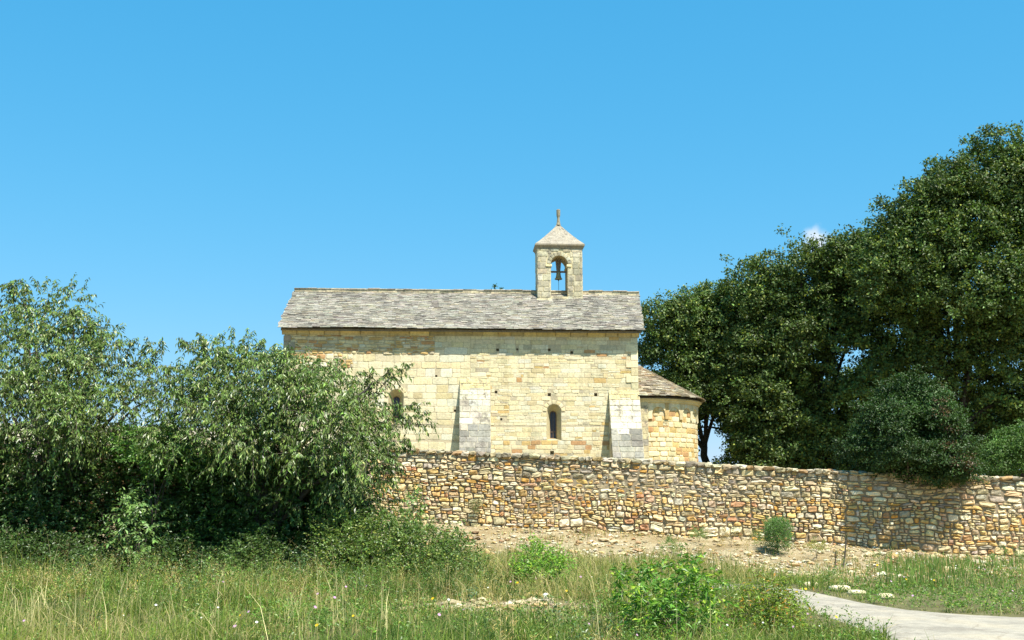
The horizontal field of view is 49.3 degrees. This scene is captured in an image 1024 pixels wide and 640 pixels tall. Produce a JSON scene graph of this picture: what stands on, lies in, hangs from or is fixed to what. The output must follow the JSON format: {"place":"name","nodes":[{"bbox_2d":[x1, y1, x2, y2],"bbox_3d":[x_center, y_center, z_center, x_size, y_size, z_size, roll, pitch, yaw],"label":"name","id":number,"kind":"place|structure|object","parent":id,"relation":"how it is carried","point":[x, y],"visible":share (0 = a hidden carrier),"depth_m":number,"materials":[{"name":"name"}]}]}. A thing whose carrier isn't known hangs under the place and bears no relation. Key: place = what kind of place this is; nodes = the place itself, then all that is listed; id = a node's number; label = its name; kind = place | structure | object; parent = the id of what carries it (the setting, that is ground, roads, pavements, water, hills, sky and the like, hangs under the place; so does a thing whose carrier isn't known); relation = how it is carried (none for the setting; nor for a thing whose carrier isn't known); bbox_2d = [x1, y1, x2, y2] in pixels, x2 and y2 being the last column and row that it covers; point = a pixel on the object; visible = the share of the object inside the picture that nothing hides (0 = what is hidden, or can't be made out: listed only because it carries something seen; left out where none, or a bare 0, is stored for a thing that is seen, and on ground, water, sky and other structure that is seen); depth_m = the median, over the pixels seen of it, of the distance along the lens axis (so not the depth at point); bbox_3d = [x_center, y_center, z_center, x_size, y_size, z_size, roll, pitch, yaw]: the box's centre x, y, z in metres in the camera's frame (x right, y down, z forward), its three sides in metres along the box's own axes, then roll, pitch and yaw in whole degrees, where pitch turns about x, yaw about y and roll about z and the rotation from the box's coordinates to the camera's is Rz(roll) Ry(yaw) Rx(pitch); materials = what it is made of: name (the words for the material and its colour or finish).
{"place":"outdoors","nodes":[
{"label":"outdoors","id":0,"kind":"place"},
{"bbox_2d":[0,519,1023,639],"bbox_3d":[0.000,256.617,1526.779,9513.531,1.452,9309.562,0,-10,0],"label":"ground","id":1,"kind":"structure","parent":0,"point":[708,543],"depth_m":31.70,"materials":[{"name":"beige soil"}]},
{"bbox_2d":[0,520,52,574],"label":"field bush","id":2,"kind":"object","parent":1,"relation":"on","point":[11,542],"visible":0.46,"depth_m":23.92,"materials":[{"name":"green plant"}]},
{"bbox_2d":[0,428,114,557],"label":"undergrowth shrub","id":3,"kind":"object","parent":1,"relation":"on","point":[18,511],"visible":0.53,"depth_m":25.44,"materials":[{"name":"green plant"}]},
{"bbox_2d":[11,521,116,579],"bbox_3d":[-9.761,5.201,24.344,2.230,1.569,3.110,7,-12,-38],"label":"field bush","id":4,"kind":"object","parent":1,"relation":"on","point":[53,543],"visible":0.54,"depth_m":24.03,"materials":[{"name":"green plant"}]},
{"bbox_2d":[0,272,197,529],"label":"cherry tree","id":5,"kind":"object","parent":1,"relation":"on","point":[54,396],"visible":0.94,"depth_m":25.70,"materials":[{"name":"green plant"}]},
{"bbox_2d":[36,413,217,571],"bbox_3d":[-9.122,4.144,26.396,4.832,3.946,3.453,0,-10,0],"label":"undergrowth shrub","id":6,"kind":"object","parent":1,"relation":"on","point":[125,482],"visible":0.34,"depth_m":25.63,"materials":[{"name":"green plant"}]},
{"bbox_2d":[92,479,185,578],"bbox_3d":[-8.194,4.623,24.493,1.946,2.244,2.682,0,-10,0],"label":"sapling","id":7,"kind":"object","parent":1,"relation":"on","point":[135,537],"visible":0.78,"depth_m":24.28,"materials":[{"name":"green plant"}]},
{"bbox_2d":[103,416,212,562],"bbox_3d":[-7.991,4.032,25.337,2.453,3.665,2.429,0,-10,0],"label":"elder bush","id":8,"kind":"object","parent":1,"relation":"on","point":[146,468],"visible":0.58,"depth_m":25.08,"materials":[{"name":"green plant"}]},
{"bbox_2d":[131,531,333,582],"bbox_3d":[-6.088,5.363,24.491,4.635,1.433,2.870,0,-10,0],"label":"field bush","id":9,"kind":"object","parent":1,"relation":"on","point":[195,555],"visible":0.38,"depth_m":24.05,"materials":[{"name":"green plant"}]},
{"bbox_2d":[207,526,303,579],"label":"field bush","id":10,"kind":"object","parent":1,"relation":"on","point":[239,550],"visible":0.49,"depth_m":23.73,"materials":[{"name":"green plant"}]},
{"bbox_2d":[131,440,389,564],"bbox_3d":[-5.975,4.504,26.145,6.234,3.402,3.655,0,-10,0],"label":"undergrowth shrub","id":11,"kind":"object","parent":1,"relation":"on","point":[229,521],"visible":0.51,"depth_m":25.17,"materials":[{"name":"green plant"}]},
{"bbox_2d":[123,326,438,544],"bbox_3d":[-5.245,3.108,25.870,7.185,5.896,6.117,0,-10,0],"label":"cherry tree","id":12,"kind":"object","parent":1,"relation":"on","point":[288,391],"visible":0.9,"depth_m":24.70,"materials":[{"name":"green plant"}]},
{"bbox_2d":[298,500,496,582],"bbox_3d":[-2.469,4.850,23.640,4.372,2.087,3.943,0,-10,0],"label":"bramble","id":13,"kind":"object","parent":1,"relation":"on","point":[364,545],"visible":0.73,"depth_m":23.30,"materials":[{"name":"green plant"}]},
{"bbox_2d":[375,482,474,561],"bbox_3d":[-2.015,4.671,24.506,2.432,2.204,2.622,0,-10,0],"label":"young cherry","id":14,"kind":"object","parent":1,"relation":"on","point":[401,510],"visible":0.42,"depth_m":24.58,"materials":[{"name":"green plant"}]},
{"bbox_2d":[0,527,1023,639],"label":"meadow grass","id":15,"kind":"structure","parent":1,"relation":"on","point":[142,627],"depth_m":16.98,"materials":[{"name":"green plant"}]},
{"bbox_2d":[0,550,1023,639],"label":"field herbs","id":16,"kind":"object","parent":1,"relation":"on","point":[946,589],"visible":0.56,"depth_m":17.38,"materials":[{"name":"green plant"}]},
{"bbox_2d":[23,570,1013,637],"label":"pink wildflowers","id":17,"kind":"object","parent":1,"relation":"on","point":[334,597],"visible":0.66,"depth_m":14.59,"materials":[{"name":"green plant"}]},
{"bbox_2d":[90,565,956,637],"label":"white wildflowers","id":18,"kind":"object","parent":1,"relation":"on","point":[256,622],"visible":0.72,"depth_m":14.53,"materials":[{"name":"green plant"}]},
{"bbox_2d":[137,564,934,639],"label":"yellow wildflowers","id":19,"kind":"object","parent":1,"relation":"on","point":[432,598],"visible":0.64,"depth_m":16.38,"materials":[{"name":"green plant"}]},
{"bbox_2d":[505,533,579,587],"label":"green bush","id":20,"kind":"object","parent":1,"relation":"on","point":[521,564],"visible":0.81,"depth_m":22.51,"materials":[{"name":"green plant"}]},
{"bbox_2d":[96,443,1023,556],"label":"dry stone wall","id":21,"kind":"structure","parent":1,"relation":"on","point":[681,498],"depth_m":37.79,"materials":[{"name":"beige stone"}]},
{"bbox_2d":[467,492,486,521],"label":"wall plant","id":22,"kind":"object","parent":21,"relation":"attached to","point":[475,506],"depth_m":39.06,"materials":[{"name":"green plant"}]},
{"bbox_2d":[569,523,598,535],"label":"grass tuft","id":23,"kind":"object","parent":1,"relation":"on","point":[589,533],"visible":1,"depth_m":37.28,"materials":[{"name":"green plant"}]},
{"bbox_2d":[647,551,685,572],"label":"grass tuft","id":24,"kind":"object","parent":1,"relation":"on","point":[666,561],"visible":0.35,"depth_m":25.79,"materials":[{"name":"green plant"}]},
{"bbox_2d":[658,536,683,554],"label":"grass tuft","id":25,"kind":"object","parent":1,"relation":"on","point":[669,539],"visible":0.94,"depth_m":33.21,"materials":[{"name":"green plant"}]},
{"bbox_2d":[608,542,747,639],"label":"young ash","id":26,"kind":"object","parent":1,"relation":"on","point":[670,601],"visible":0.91,"depth_m":13.87,"materials":[{"name":"green plant"}]},
{"bbox_2d":[374,527,1023,588],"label":"bank weeds","id":27,"kind":"object","parent":1,"relation":"on","point":[930,561],"visible":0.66,"depth_m":27.17,"materials":[{"name":"green plant"}]},
{"bbox_2d":[687,525,710,542],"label":"grass tuft","id":28,"kind":"object","parent":1,"relation":"on","point":[697,531],"visible":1,"depth_m":36.13,"materials":[{"name":"green plant"}]},
{"bbox_2d":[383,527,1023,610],"bbox_3d":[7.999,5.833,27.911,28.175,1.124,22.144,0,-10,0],"label":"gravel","id":29,"kind":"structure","parent":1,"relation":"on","point":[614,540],"depth_m":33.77,"materials":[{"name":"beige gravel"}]},
{"bbox_2d":[715,525,752,547],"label":"grass tuft","id":30,"kind":"object","parent":1,"relation":"on","point":[728,537],"visible":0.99,"depth_m":35.17,"materials":[{"name":"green plant"}]},
{"bbox_2d":[749,523,768,545],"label":"grass tuft","id":31,"kind":"object","parent":1,"relation":"on","point":[759,539],"visible":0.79,"depth_m":35.60,"materials":[{"name":"green plant"}]},
{"bbox_2d":[760,513,796,553],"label":"round shrub","id":32,"kind":"object","parent":1,"relation":"on","point":[775,526],"visible":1,"depth_m":33.59,"materials":[{"name":"green plant"}]},
{"bbox_2d":[721,562,837,634],"bbox_3d":[3.452,3.800,14.954,1.421,1.102,2.978,0,-10,0],"label":"sumac bush","id":33,"kind":"object","parent":1,"relation":"on","point":[779,594],"visible":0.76,"depth_m":14.73,"materials":[{"name":"green plant"}]},
{"bbox_2d":[802,536,830,557],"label":"grass tuft","id":34,"kind":"object","parent":1,"relation":"on","point":[816,547],"visible":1,"depth_m":32.66,"materials":[{"name":"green plant"}]},
{"bbox_2d":[804,562,844,574],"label":"grass tuft","id":35,"kind":"object","parent":1,"relation":"on","point":[826,570],"visible":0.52,"depth_m":24.79,"materials":[{"name":"green plant"}]},
{"bbox_2d":[830,549,837,567],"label":"tall weed","id":36,"kind":"object","parent":1,"relation":"on","point":[835,556],"visible":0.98,"depth_m":29.85,"materials":[{"name":"green plant"}]},
{"bbox_2d":[829,585,850,591],"bbox_3d":[6.279,5.143,21.331,0.408,0.140,0.286,0,-10,0],"label":"edge stone","id":37,"kind":"object","parent":1,"relation":"on","point":[836,586],"visible":0.52,"depth_m":21.25,"materials":[{"name":"beige stone"}]},
{"bbox_2d":[841,535,849,566],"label":"tall weed","id":38,"kind":"object","parent":1,"relation":"on","point":[844,552],"visible":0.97,"depth_m":29.86,"materials":[{"name":"green plant"}]},
{"bbox_2d":[846,590,865,594],"bbox_3d":[6.392,5.054,20.671,0.347,0.101,0.250,0,-10,0],"label":"edge stone","id":39,"kind":"object","parent":1,"relation":"on","point":[849,592],"visible":0.75,"depth_m":20.60,"materials":[{"name":"beige stone"}]},
{"bbox_2d":[870,549,892,557],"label":"grass tuft","id":40,"kind":"object","parent":1,"relation":"on","point":[878,550],"visible":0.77,"depth_m":32.14,"materials":[{"name":"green plant"}]},
{"bbox_2d":[877,593,894,598],"bbox_3d":[6.641,4.921,19.826,0.309,0.125,0.237,0,-10,0],"label":"edge stone","id":41,"kind":"object","parent":1,"relation":"on","point":[890,595],"visible":0.48,"depth_m":19.75,"materials":[{"name":"beige stone"}]},
{"bbox_2d":[989,552,994,567],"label":"tall weed","id":42,"kind":"object","parent":1,"relation":"on","point":[992,561],"visible":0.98,"depth_m":27.87,"materials":[{"name":"green plant"}]},
{"bbox_2d":[989,544,1023,562],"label":"grass tuft","id":43,"kind":"object","parent":1,"relation":"on","point":[1007,552],"visible":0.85,"depth_m":30.47,"materials":[{"name":"green plant"}]},
{"bbox_2d":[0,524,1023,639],"bbox_3d":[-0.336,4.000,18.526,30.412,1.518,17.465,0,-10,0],"label":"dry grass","id":44,"kind":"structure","parent":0,"point":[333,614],"depth_m":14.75,"materials":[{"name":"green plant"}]},
{"bbox_2d":[0,0,1023,469],"label":"sky","id":45,"kind":"structure","parent":0,"point":[201,164],"materials":[{"name":"blue"}]},
{"bbox_2d":[637,582,1023,639],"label":"road","id":46,"kind":"structure","parent":0,"point":[912,625],"depth_m":15.40,"materials":[{"name":"concrete"}]},
{"bbox_3d":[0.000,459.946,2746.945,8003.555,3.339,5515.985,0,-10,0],"label":"terrace","id":47,"kind":"structure","parent":0,"visible":0},
{"bbox_2d":[0,424,256,492],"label":"courtyard wall","id":48,"kind":"structure","parent":47,"relation":"on","point":[115,444],"depth_m":51.66,"materials":[{"name":"stone"}]},
{"bbox_2d":[278,209,705,461],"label":"chapel","id":49,"kind":"structure","parent":47,"relation":"on","point":[542,368],"depth_m":55.37,"materials":[{"name":"stone"}]},
{"bbox_2d":[388,389,403,424],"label":"window","id":50,"kind":"structure","parent":49,"relation":"in","point":[397,396],"depth_m":55.08,"materials":[{"name":"stone"}]},
{"bbox_2d":[547,404,560,439],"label":"window","id":51,"kind":"structure","parent":49,"relation":"in","point":[553,411],"depth_m":55.37,"materials":[{"name":"stone"}]},
{"bbox_2d":[551,260,565,289],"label":"bell","id":52,"kind":"object","parent":49,"relation":"hanging from","point":[558,272],"visible":0.98,"depth_m":59.56,"materials":[{"name":"brown metal"}]},
{"bbox_2d":[638,279,805,465],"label":"oak tree","id":53,"kind":"object","parent":47,"relation":"on","point":[679,322],"visible":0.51,"depth_m":63.48,"materials":[{"name":"green plant"}]},
{"bbox_2d":[694,216,898,469],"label":"oak tree","id":54,"kind":"object","parent":47,"relation":"on","point":[785,298],"visible":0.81,"depth_m":61.06,"materials":[{"name":"green plant"}]},
{"bbox_2d":[640,359,1020,476],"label":"oak tree","id":55,"kind":"object","parent":47,"relation":"on","point":[831,439],"visible":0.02,"depth_m":65.16,"materials":[{"name":"green plant"}]},
{"bbox_2d":[827,364,992,492],"bbox_3d":[13.322,3.643,37.240,4.722,4.288,4.537,4,-10,-23],"label":"laurustinus bush","id":56,"kind":"object","parent":47,"relation":"on","point":[922,428],"visible":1,"depth_m":36.31,"materials":[{"name":"green plant"}]},
{"bbox_2d":[815,120,1023,472],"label":"oak tree","id":57,"kind":"object","parent":47,"relation":"on","point":[934,256],"visible":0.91,"depth_m":57.90,"materials":[{"name":"green plant"}]},
{"bbox_2d":[972,417,1023,477],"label":"hedge bush","id":58,"kind":"object","parent":47,"relation":"on","point":[1008,447],"visible":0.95,"depth_m":39.06,"materials":[{"name":"green plant"}]}
]}

